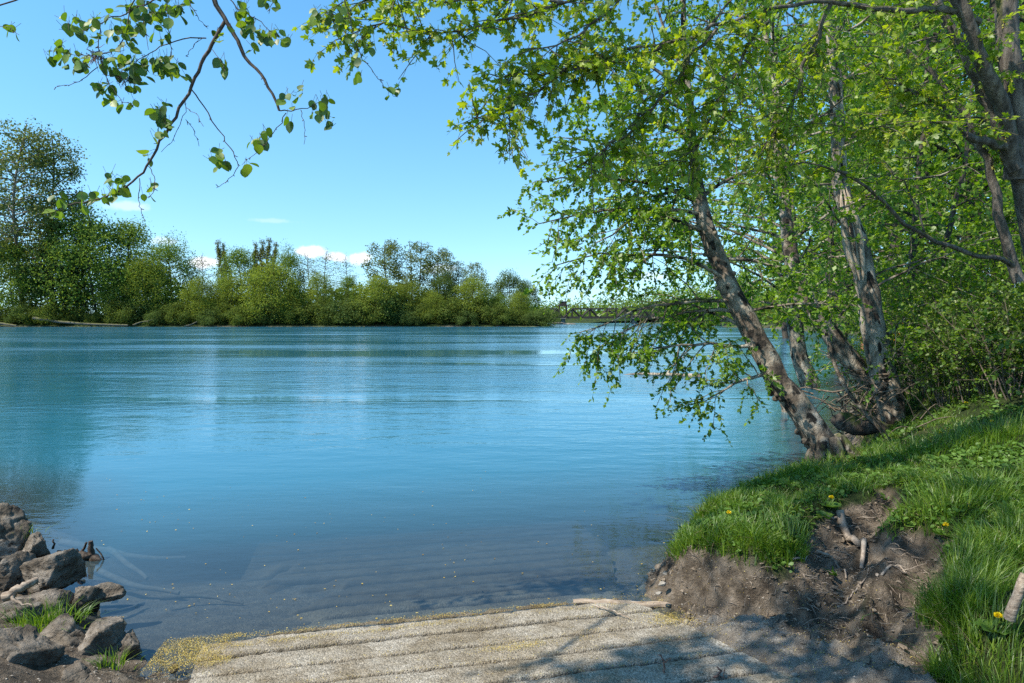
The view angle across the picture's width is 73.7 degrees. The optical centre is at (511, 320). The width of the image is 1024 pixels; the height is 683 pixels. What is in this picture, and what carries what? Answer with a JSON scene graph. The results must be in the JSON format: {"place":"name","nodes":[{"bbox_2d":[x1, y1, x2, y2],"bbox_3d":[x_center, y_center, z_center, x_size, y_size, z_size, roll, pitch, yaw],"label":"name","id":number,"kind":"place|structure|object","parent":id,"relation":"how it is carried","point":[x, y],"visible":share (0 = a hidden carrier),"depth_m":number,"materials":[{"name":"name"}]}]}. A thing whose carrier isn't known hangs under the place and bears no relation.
{"place":"outdoors","nodes":[
{"label":"outdoors","id":0,"kind":"place"},
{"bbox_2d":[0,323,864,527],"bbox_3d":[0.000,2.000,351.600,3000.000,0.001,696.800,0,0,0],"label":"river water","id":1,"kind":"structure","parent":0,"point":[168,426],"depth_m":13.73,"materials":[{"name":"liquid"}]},
{"bbox_2d":[58,538,185,560],"bbox_3d":[-3.603,2.101,6.242,1.293,0.132,0.162,0,0,10],"label":"sunken branch","id":2,"kind":"object","parent":1,"relation":"in","point":[71,543],"visible":0.83,"depth_m":6.18,"materials":[{"name":"grey wood"}]},
{"bbox_2d":[92,566,179,594],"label":"sunken branch","id":3,"kind":"object","parent":1,"relation":"in","point":[100,571],"visible":1,"depth_m":5.46,"materials":[{"name":"grey wood"}]},
{"bbox_2d":[0,0,1014,313],"label":"sky","id":4,"kind":"structure","parent":0,"point":[384,170],"materials":[{"name":"blue"}]},
{"bbox_2d":[0,314,1023,682],"bbox_3d":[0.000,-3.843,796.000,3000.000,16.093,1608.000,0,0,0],"label":"ground","id":5,"kind":"structure","parent":0,"point":[632,530],"depth_m":5.04,"materials":[{"name":"soil"}]},
{"bbox_2d":[0,502,31,561],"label":"boulder","id":6,"kind":"object","parent":5,"relation":"on","point":[14,532],"visible":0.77,"depth_m":5.34,"materials":[{"name":"stone"}]},
{"bbox_2d":[0,551,36,591],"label":"boulder","id":7,"kind":"object","parent":5,"relation":"on","point":[10,571],"visible":0.43,"depth_m":4.91,"materials":[{"name":"stone"}]},
{"bbox_2d":[0,577,38,605],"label":"driftwood branch","id":8,"kind":"object","parent":5,"relation":"on","point":[13,592],"visible":0.99,"depth_m":4.24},
{"bbox_2d":[0,598,43,622],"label":"boulder","id":9,"kind":"object","parent":5,"relation":"on","point":[37,604],"visible":0.36,"depth_m":4.37,"materials":[{"name":"stone"}]},
{"bbox_2d":[0,236,47,310],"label":"broadleaf tree","id":10,"kind":"object","parent":5,"relation":"on","point":[10,279],"visible":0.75,"depth_m":239.96,"materials":[{"name":"green plant"}]},
{"bbox_2d":[0,624,65,665],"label":"boulder","id":11,"kind":"object","parent":5,"relation":"on","point":[27,644],"visible":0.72,"depth_m":3.66,"materials":[{"name":"stone"}]},
{"bbox_2d":[22,531,50,557],"bbox_3d":[-3.722,1.779,5.336,0.184,0.253,0.198,0,0,34],"label":"stone","id":12,"kind":"object","parent":5,"relation":"on","point":[36,543],"visible":0.63,"depth_m":5.30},
{"bbox_2d":[0,114,85,303],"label":"cottonwood","id":13,"kind":"object","parent":5,"relation":"on","point":[17,167],"visible":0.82,"depth_m":239.85,"materials":[{"name":"green plant"}]},
{"bbox_2d":[15,588,74,622],"bbox_3d":[-3.112,1.944,4.619,0.455,0.262,0.320,0,0,26],"label":"boulder","id":14,"kind":"object","parent":5,"relation":"on","point":[52,595],"visible":0.38,"depth_m":4.57,"materials":[{"name":"stone"}]},
{"bbox_2d":[29,218,67,316],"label":"broadleaf tree","id":15,"kind":"object","parent":5,"relation":"on","point":[43,283],"visible":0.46,"depth_m":242.38,"materials":[{"name":"green plant"}]},
{"bbox_2d":[0,129,98,306],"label":"cottonwood","id":16,"kind":"object","parent":5,"relation":"on","point":[66,169],"visible":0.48,"depth_m":247.34,"materials":[{"name":"green plant"}]},
{"bbox_2d":[19,548,85,594],"bbox_3d":[-3.411,1.849,5.051,0.398,0.338,0.353,-1,7,19],"label":"boulder","id":17,"kind":"object","parent":5,"relation":"on","point":[62,569],"visible":0.81,"depth_m":4.92,"materials":[{"name":"stone"}]},
{"bbox_2d":[32,298,82,324],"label":"bush","id":18,"kind":"object","parent":5,"relation":"on","point":[48,310],"visible":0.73,"depth_m":237.23,"materials":[{"name":"green plant"}]},
{"bbox_2d":[40,613,85,647],"bbox_3d":[-2.623,1.935,4.059,0.382,0.355,0.334,0,0,-10],"label":"boulder","id":19,"kind":"object","parent":5,"relation":"on","point":[63,636],"visible":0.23,"depth_m":4.00,"materials":[{"name":"stone"}]},
{"bbox_2d":[5,591,120,631],"bbox_3d":[-2.732,1.750,4.088,0.681,0.180,0.532,0,0,36],"label":"grass tuft","id":20,"kind":"object","parent":5,"relation":"on","point":[46,618],"visible":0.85,"depth_m":4.14,"materials":[{"name":"plant"}]},
{"bbox_2d":[60,228,89,313],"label":"broadleaf tree","id":21,"kind":"object","parent":5,"relation":"on","point":[77,274],"visible":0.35,"depth_m":248.16,"materials":[{"name":"green plant"}]},
{"bbox_2d":[60,662,91,682],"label":"stone","id":22,"kind":"object","parent":5,"relation":"on","point":[78,672],"visible":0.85,"depth_m":3.63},
{"bbox_2d":[51,539,104,577],"bbox_3d":[-3.481,1.924,5.586,0.604,0.242,0.307,0,0,38],"label":"root tangle","id":23,"kind":"object","parent":5,"relation":"on","point":[91,556],"visible":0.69,"depth_m":5.70,"materials":[{"name":"brown wood"}]},
{"bbox_2d":[12,194,149,316],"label":"broadleaf tree","id":24,"kind":"object","parent":5,"relation":"on","point":[100,226],"visible":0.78,"depth_m":239.74,"materials":[{"name":"green plant"}]},
{"bbox_2d":[72,586,101,617],"bbox_3d":[-2.896,1.907,4.667,0.175,0.229,0.169,0,0,-4],"label":"stone","id":25,"kind":"object","parent":5,"relation":"on","point":[84,595],"visible":0.74,"depth_m":4.61,"materials":[{"name":"stone"}]},
{"bbox_2d":[77,616,125,655],"bbox_3d":[-2.456,1.912,4.038,0.318,0.275,0.333,0,0,42],"label":"boulder","id":26,"kind":"object","parent":5,"relation":"on","point":[104,634],"visible":0.6,"depth_m":3.97,"materials":[{"name":"stone"}]},
{"bbox_2d":[92,582,125,603],"bbox_3d":[-2.793,1.877,4.706,0.234,0.142,0.144,-2,5,-9],"label":"stone","id":27,"kind":"object","parent":5,"relation":"on","point":[110,591],"visible":0.88,"depth_m":4.69,"materials":[{"name":"stone"}]},
{"bbox_2d":[90,267,136,313],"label":"broadleaf tree","id":28,"kind":"object","parent":5,"relation":"on","point":[102,296],"visible":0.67,"depth_m":242.05,"materials":[{"name":"green plant"}]},
{"bbox_2d":[97,298,135,323],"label":"bush","id":29,"kind":"object","parent":5,"relation":"on","point":[112,305],"visible":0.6,"depth_m":238.95,"materials":[{"name":"green plant"}]},
{"bbox_2d":[83,647,156,669],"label":"grass tuft","id":30,"kind":"object","parent":5,"relation":"on","point":[104,661],"visible":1,"depth_m":3.77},
{"bbox_2d":[108,628,140,659],"bbox_3d":[-2.315,1.952,4.036,0.186,0.201,0.233,10,0,-40],"label":"stone","id":31,"kind":"object","parent":5,"relation":"on","point":[129,640],"visible":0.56,"depth_m":3.99,"materials":[{"name":"stone"}]},
{"bbox_2d":[79,215,178,303],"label":"broadleaf tree","id":32,"kind":"object","parent":5,"relation":"on","point":[129,234],"visible":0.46,"depth_m":248.62,"materials":[{"name":"green plant"}]},
{"bbox_2d":[110,295,172,322],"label":"bush","id":33,"kind":"object","parent":5,"relation":"on","point":[141,310],"visible":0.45,"depth_m":240.85,"materials":[{"name":"green plant"}]},
{"bbox_2d":[115,255,184,319],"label":"broadleaf tree","id":34,"kind":"object","parent":5,"relation":"on","point":[137,289],"visible":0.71,"depth_m":242.63,"materials":[{"name":"green plant"}]},
{"bbox_2d":[136,226,205,308],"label":"broadleaf tree","id":35,"kind":"object","parent":5,"relation":"on","point":[167,251],"visible":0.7,"depth_m":247.72,"materials":[{"name":"green plant"}]},
{"bbox_2d":[152,299,192,323],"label":"bush","id":36,"kind":"object","parent":5,"relation":"on","point":[168,305],"visible":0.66,"depth_m":239.97,"materials":[{"name":"green plant"}]},
{"bbox_2d":[177,269,221,321],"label":"broadleaf tree","id":37,"kind":"object","parent":5,"relation":"on","point":[200,285],"visible":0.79,"depth_m":242.85,"materials":[{"name":"green plant"}]},
{"bbox_2d":[0,0,400,222],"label":"alder tree","id":38,"kind":"object","parent":5,"relation":"on","point":[162,66],"visible":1,"depth_m":3.99,"materials":[{"name":"green plant"}]},
{"bbox_2d":[160,594,243,604],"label":"sunken branch","id":39,"kind":"object","parent":5,"relation":"on","point":[174,597],"visible":1,"depth_m":5.20,"materials":[{"name":"grey wood"}]},
{"bbox_2d":[209,273,252,319],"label":"broadleaf tree","id":40,"kind":"object","parent":5,"relation":"on","point":[225,291],"visible":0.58,"depth_m":244.63,"materials":[{"name":"green plant"}]},
{"bbox_2d":[209,246,265,306],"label":"broadleaf tree","id":41,"kind":"object","parent":5,"relation":"on","point":[243,260],"visible":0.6,"depth_m":250.72,"materials":[{"name":"green plant"}]},
{"bbox_2d":[225,304,258,325],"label":"bush","id":42,"kind":"object","parent":5,"relation":"on","point":[238,318],"visible":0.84,"depth_m":237.74,"materials":[{"name":"green plant"}]},
{"bbox_2d":[226,252,306,322],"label":"broadleaf tree","id":43,"kind":"object","parent":5,"relation":"on","point":[275,276],"visible":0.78,"depth_m":241.52,"materials":[{"name":"green plant"}]},
{"bbox_2d":[0,238,551,320],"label":"woodland","id":44,"kind":"object","parent":5,"relation":"on","point":[535,308],"visible":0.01,"depth_m":274.81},
{"bbox_2d":[264,238,308,304],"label":"broadleaf tree","id":45,"kind":"object","parent":5,"relation":"on","point":[290,263],"visible":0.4,"depth_m":254.15,"materials":[{"name":"green plant"}]},
{"bbox_2d":[272,274,310,322],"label":"broadleaf tree","id":46,"kind":"object","parent":5,"relation":"on","point":[301,296],"visible":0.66,"depth_m":243.25,"materials":[{"name":"green plant"}]},
{"bbox_2d":[295,301,330,323],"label":"bush","id":47,"kind":"object","parent":5,"relation":"on","point":[314,308],"visible":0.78,"depth_m":241.69,"materials":[{"name":"green plant"}]},
{"bbox_2d":[303,270,339,320],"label":"broadleaf tree","id":48,"kind":"object","parent":5,"relation":"on","point":[316,283],"visible":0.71,"depth_m":245.42,"materials":[{"name":"green plant"}]},
{"bbox_2d":[316,295,369,323],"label":"bush","id":49,"kind":"object","parent":5,"relation":"on","point":[336,307],"visible":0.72,"depth_m":241.34,"materials":[{"name":"green plant"}]},
{"bbox_2d":[332,275,360,309],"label":"broadleaf tree","id":50,"kind":"object","parent":5,"relation":"on","point":[349,284],"visible":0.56,"depth_m":247.95,"materials":[{"name":"green plant"}]},
{"bbox_2d":[345,271,406,321],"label":"broadleaf tree","id":51,"kind":"object","parent":5,"relation":"on","point":[374,285],"visible":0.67,"depth_m":243.52,"materials":[{"name":"green plant"}]},
{"bbox_2d":[355,238,405,296],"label":"cottonwood","id":52,"kind":"object","parent":5,"relation":"on","point":[388,252],"visible":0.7,"depth_m":255.71,"materials":[{"name":"green plant"}]},
{"bbox_2d":[370,293,419,322],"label":"bush","id":53,"kind":"object","parent":5,"relation":"on","point":[393,299],"visible":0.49,"depth_m":243.26,"materials":[{"name":"green plant"}]},
{"bbox_2d":[389,308,427,325],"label":"bush","id":54,"kind":"object","parent":5,"relation":"on","point":[406,318],"visible":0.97,"depth_m":242.93,"materials":[{"name":"green plant"}]},
{"bbox_2d":[394,278,428,315],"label":"broadleaf tree","id":55,"kind":"object","parent":5,"relation":"on","point":[410,293],"visible":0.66,"depth_m":248.24,"materials":[{"name":"green plant"}]},
{"bbox_2d":[387,240,440,305],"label":"cottonwood","id":56,"kind":"object","parent":5,"relation":"on","point":[425,272],"visible":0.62,"depth_m":257.90,"materials":[{"name":"green plant"}]},
{"bbox_2d":[415,288,448,322],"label":"broadleaf tree","id":57,"kind":"object","parent":5,"relation":"on","point":[427,299],"visible":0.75,"depth_m":246.79,"materials":[{"name":"green plant"}]},
{"bbox_2d":[417,247,457,302],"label":"cottonwood","id":58,"kind":"object","parent":5,"relation":"on","point":[442,255],"visible":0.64,"depth_m":259.71,"materials":[{"name":"green plant"}]},
{"bbox_2d":[426,269,457,318],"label":"broadleaf tree","id":59,"kind":"object","parent":5,"relation":"on","point":[448,293],"visible":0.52,"depth_m":253.03,"materials":[{"name":"green plant"}]},
{"bbox_2d":[433,297,474,323],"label":"bush","id":60,"kind":"object","parent":5,"relation":"on","point":[448,317],"visible":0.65,"depth_m":246.59,"materials":[{"name":"green plant"}]},
{"bbox_2d":[448,272,493,320],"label":"broadleaf tree","id":61,"kind":"object","parent":5,"relation":"on","point":[472,290],"visible":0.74,"depth_m":250.43,"materials":[{"name":"green plant"}]},
{"bbox_2d":[465,297,504,322],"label":"bush","id":62,"kind":"object","parent":5,"relation":"on","point":[485,311],"visible":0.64,"depth_m":249.15,"materials":[{"name":"green plant"}]},
{"bbox_2d":[189,521,803,682],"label":"boat ramp","id":63,"kind":"object","parent":5,"relation":"on","point":[504,568],"visible":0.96,"depth_m":4.48,"materials":[{"name":"concrete"}]},
{"bbox_2d":[485,304,513,324],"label":"bush","id":64,"kind":"object","parent":5,"relation":"on","point":[496,319],"visible":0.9,"depth_m":247.61,"materials":[{"name":"green plant"}]},
{"bbox_2d":[486,268,536,311],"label":"broadleaf tree","id":65,"kind":"object","parent":5,"relation":"on","point":[503,284],"visible":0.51,"depth_m":285.96,"materials":[{"name":"green plant"}]},
{"bbox_2d":[506,290,536,320],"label":"broadleaf tree","id":66,"kind":"object","parent":5,"relation":"on","point":[518,298],"visible":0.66,"depth_m":256.71,"materials":[{"name":"green plant"}]},
{"bbox_2d":[141,538,927,682],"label":"catkin litter","id":67,"kind":"object","parent":5,"relation":"on","point":[220,659],"visible":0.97,"depth_m":4.12,"materials":[{"name":"plant"}]},
{"bbox_2d":[524,305,561,326],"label":"bush","id":68,"kind":"object","parent":5,"relation":"on","point":[540,319],"visible":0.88,"depth_m":252.04,"materials":[{"name":"green plant"}]},
{"bbox_2d":[573,599,670,607],"bbox_3d":[0.808,1.993,4.807,0.754,0.060,0.066,0,0,4],"label":"driftwood log","id":69,"kind":"object","parent":5,"relation":"on","point":[657,604],"visible":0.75,"depth_m":4.80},
{"bbox_2d":[291,0,1023,282],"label":"maple tree","id":70,"kind":"object","parent":5,"relation":"on","point":[1000,103],"visible":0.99,"depth_m":5.49,"materials":[{"name":"green plant"}]},
{"bbox_2d":[544,301,771,323],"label":"railway bridge","id":71,"kind":"structure","parent":5,"relation":"on","point":[590,310],"depth_m":439.73,"materials":[{"name":"metal"}]},
{"bbox_2d":[497,0,872,463],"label":"alder tree","id":72,"kind":"object","parent":5,"relation":"on","point":[818,437],"visible":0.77,"depth_m":7.56,"materials":[{"name":"green plant"}]},
{"bbox_2d":[567,0,969,388],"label":"alder tree","id":73,"kind":"object","parent":5,"relation":"on","point":[800,359],"visible":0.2,"depth_m":20.20,"materials":[{"name":"green plant"}]},
{"bbox_2d":[717,123,843,338],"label":"broadleaf tree","id":74,"kind":"object","parent":5,"relation":"on","point":[784,330],"visible":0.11,"depth_m":78.11,"materials":[{"name":"green plant"}]},
{"bbox_2d":[663,495,948,645],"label":"fine roots","id":75,"kind":"object","parent":5,"relation":"on","point":[804,575],"visible":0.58,"depth_m":4.36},
{"bbox_2d":[731,11,906,326],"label":"broadleaf tree","id":76,"kind":"object","parent":5,"relation":"on","point":[757,245],"visible":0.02,"depth_m":48.84,"materials":[{"name":"green plant"}]},
{"bbox_2d":[635,0,1020,408],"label":"alder tree","id":77,"kind":"object","parent":5,"relation":"on","point":[846,353],"visible":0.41,"depth_m":10.51,"materials":[{"name":"green plant"}]},
{"bbox_2d":[648,366,1023,682],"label":"grass","id":78,"kind":"structure","parent":5,"relation":"on","point":[968,587],"depth_m":4.81,"materials":[{"name":"green plant"}]},
{"bbox_2d":[1003,572,1023,622],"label":"stake","id":79,"kind":"object","parent":78,"relation":"on","point":[1011,611],"visible":1,"depth_m":2.97,"materials":[{"name":"wood"}]},
{"bbox_2d":[736,19,941,357],"bbox_3d":[7.180,-2.978,15.515,4.027,7.648,4.080,0,0,0],"label":"sapling","id":80,"kind":"object","parent":5,"relation":"on","point":[819,217],"visible":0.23,"depth_m":15.46,"materials":[{"name":"green plant"}]},
{"bbox_2d":[836,510,866,569],"bbox_3d":[2.411,1.524,4.802,0.110,0.274,0.543,0,0,9],"label":"exposed root","id":81,"kind":"object","parent":5,"relation":"on","point":[844,528],"visible":1,"depth_m":4.87,"materials":[{"name":"wood"}]},
{"bbox_2d":[741,0,967,387],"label":"broadleaf tree","id":82,"kind":"object","parent":5,"relation":"on","point":[800,145],"visible":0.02,"depth_m":33.67,"materials":[{"name":"green plant"}]},
{"bbox_2d":[800,346,923,443],"bbox_3d":[5.059,1.238,10.206,1.601,1.719,1.564,0,0,0],"label":"brush heap","id":83,"kind":"object","parent":5,"relation":"on","point":[860,427],"visible":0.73,"depth_m":9.86,"materials":[{"name":"brown plant"}]},
{"bbox_2d":[824,332,884,433],"bbox_3d":[4.935,0.968,9.692,0.934,1.618,0.077,0,0,27],"label":"dead branch","id":84,"kind":"object","parent":83,"relation":"on","point":[842,381],"visible":0.75,"depth_m":9.77,"materials":[{"name":"grey wood"}]},
{"bbox_2d":[710,0,1019,438],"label":"alder tree","id":85,"kind":"object","parent":5,"relation":"on","point":[864,282],"visible":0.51,"depth_m":10.00,"materials":[{"name":"green plant"}]},
{"bbox_2d":[729,0,1023,361],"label":"broadleaf tree","id":86,"kind":"object","parent":5,"relation":"on","point":[939,218],"visible":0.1,"depth_m":15.43,"materials":[{"name":"green plant"}]},
{"bbox_2d":[771,0,1008,358],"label":"broadleaf tree","id":87,"kind":"object","parent":5,"relation":"on","point":[940,196],"visible":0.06,"depth_m":26.18,"materials":[{"name":"green plant"}]},
{"bbox_2d":[832,266,979,391],"bbox_3d":[6.587,0.167,11.547,2.233,2.238,2.512,0,0,18],"label":"shrub","id":88,"kind":"object","parent":5,"relation":"on","point":[889,319],"visible":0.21,"depth_m":11.56,"materials":[{"name":"green plant"}]},
{"bbox_2d":[797,0,1023,360],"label":"broadleaf tree","id":89,"kind":"object","parent":5,"relation":"on","point":[884,107],"visible":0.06,"depth_m":20.27,"materials":[{"name":"green plant"}]},
{"bbox_2d":[806,14,1021,386],"bbox_3d":[7.554,-2.210,13.087,4.295,8.166,3.475,0,0,0],"label":"sapling","id":90,"kind":"object","parent":5,"relation":"on","point":[914,217],"visible":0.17,"depth_m":13.09,"materials":[{"name":"green plant"}]},
{"bbox_2d":[853,292,995,402],"bbox_3d":[6.362,0.402,10.184,1.830,1.611,1.627,0,0,-21],"label":"shrub","id":91,"kind":"object","parent":5,"relation":"on","point":[901,366],"visible":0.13,"depth_m":10.04,"materials":[{"name":"green plant"}]},
{"bbox_2d":[844,247,1009,384],"bbox_3d":[8.739,-0.072,14.287,3.350,2.985,2.978,0,0,26],"label":"shrub","id":92,"kind":"object","parent":5,"relation":"on","point":[888,262],"visible":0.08,"depth_m":14.38,"materials":[{"name":"green plant"}]},
{"bbox_2d":[837,45,1023,368],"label":"sapling","id":93,"kind":"object","parent":5,"relation":"on","point":[964,160],"visible":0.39,"depth_m":12.01,"materials":[{"name":"green plant"}]},
{"bbox_2d":[846,0,1023,304],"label":"broadleaf tree","id":94,"kind":"object","parent":5,"relation":"on","point":[950,151],"visible":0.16,"depth_m":15.27,"materials":[{"name":"green plant"}]},
{"bbox_2d":[876,333,1010,410],"bbox_3d":[5.697,0.689,9.115,1.258,1.063,1.595,0,0,-37],"label":"shrub","id":95,"kind":"object","parent":5,"relation":"on","point":[933,380],"visible":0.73,"depth_m":9.11,"materials":[{"name":"green plant"}]},
{"bbox_2d":[876,220,1018,376],"bbox_3d":[7.350,-0.314,11.543,3.070,2.736,2.730,0,0,-41],"label":"shrub","id":96,"kind":"object","parent":5,"relation":"on","point":[987,261],"visible":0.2,"depth_m":11.30,"materials":[{"name":"green plant"}]},
{"bbox_2d":[889,229,1023,387],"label":"shrub","id":97,"kind":"object","parent":5,"relation":"on","point":[959,267],"visible":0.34,"depth_m":9.57,"materials":[{"name":"green plant"}]},
{"bbox_2d":[892,193,1023,373],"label":"shrub","id":98,"kind":"object","parent":5,"relation":"on","point":[911,222],"visible":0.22,"depth_m":10.99,"materials":[{"name":"green plant"}]},
{"bbox_2d":[896,304,1023,403],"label":"shrub","id":99,"kind":"object","parent":5,"relation":"on","point":[950,374],"visible":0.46,"depth_m":8.69,"materials":[{"name":"green plant"}]},
{"bbox_2d":[910,275,1023,386],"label":"shrub","id":100,"kind":"object","parent":5,"relation":"on","point":[974,308],"visible":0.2,"depth_m":9.53,"materials":[{"name":"green plant"}]},
{"bbox_2d":[914,308,1023,402],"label":"shrub","id":101,"kind":"object","parent":5,"relation":"on","point":[1001,328],"visible":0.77,"depth_m":8.27,"materials":[{"name":"green plant"}]},
{"bbox_2d":[920,291,1023,401],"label":"shrub","id":102,"kind":"object","parent":5,"relation":"on","point":[985,315],"visible":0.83,"depth_m":8.06,"materials":[{"name":"green plant"}]},
{"bbox_2d":[927,195,1023,368],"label":"shrub","id":103,"kind":"object","parent":5,"relation":"on","point":[993,225],"visible":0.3,"depth_m":10.46,"materials":[{"name":"green plant"}]},
{"bbox_2d":[930,277,1023,390],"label":"shrub","id":104,"kind":"object","parent":5,"relation":"on","point":[994,288],"visible":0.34,"depth_m":8.52,"materials":[{"name":"green plant"}]},
{"bbox_2d":[935,284,1023,384],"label":"shrub","id":105,"kind":"object","parent":5,"relation":"on","point":[1012,301],"visible":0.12,"depth_m":8.77,"materials":[{"name":"green plant"}]},
{"bbox_2d":[568,297,721,322],"bbox_3d":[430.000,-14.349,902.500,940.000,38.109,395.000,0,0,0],"label":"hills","id":106,"kind":"structure","parent":0,"point":[627,315],"depth_m":797.17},
{"bbox_2d":[529,282,778,321],"bbox_3d":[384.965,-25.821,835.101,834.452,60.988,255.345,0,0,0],"label":"forest","id":107,"kind":"object","parent":106,"relation":"on","point":[619,304],"visible":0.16,"depth_m":852.00,"materials":[{"name":"plant"}]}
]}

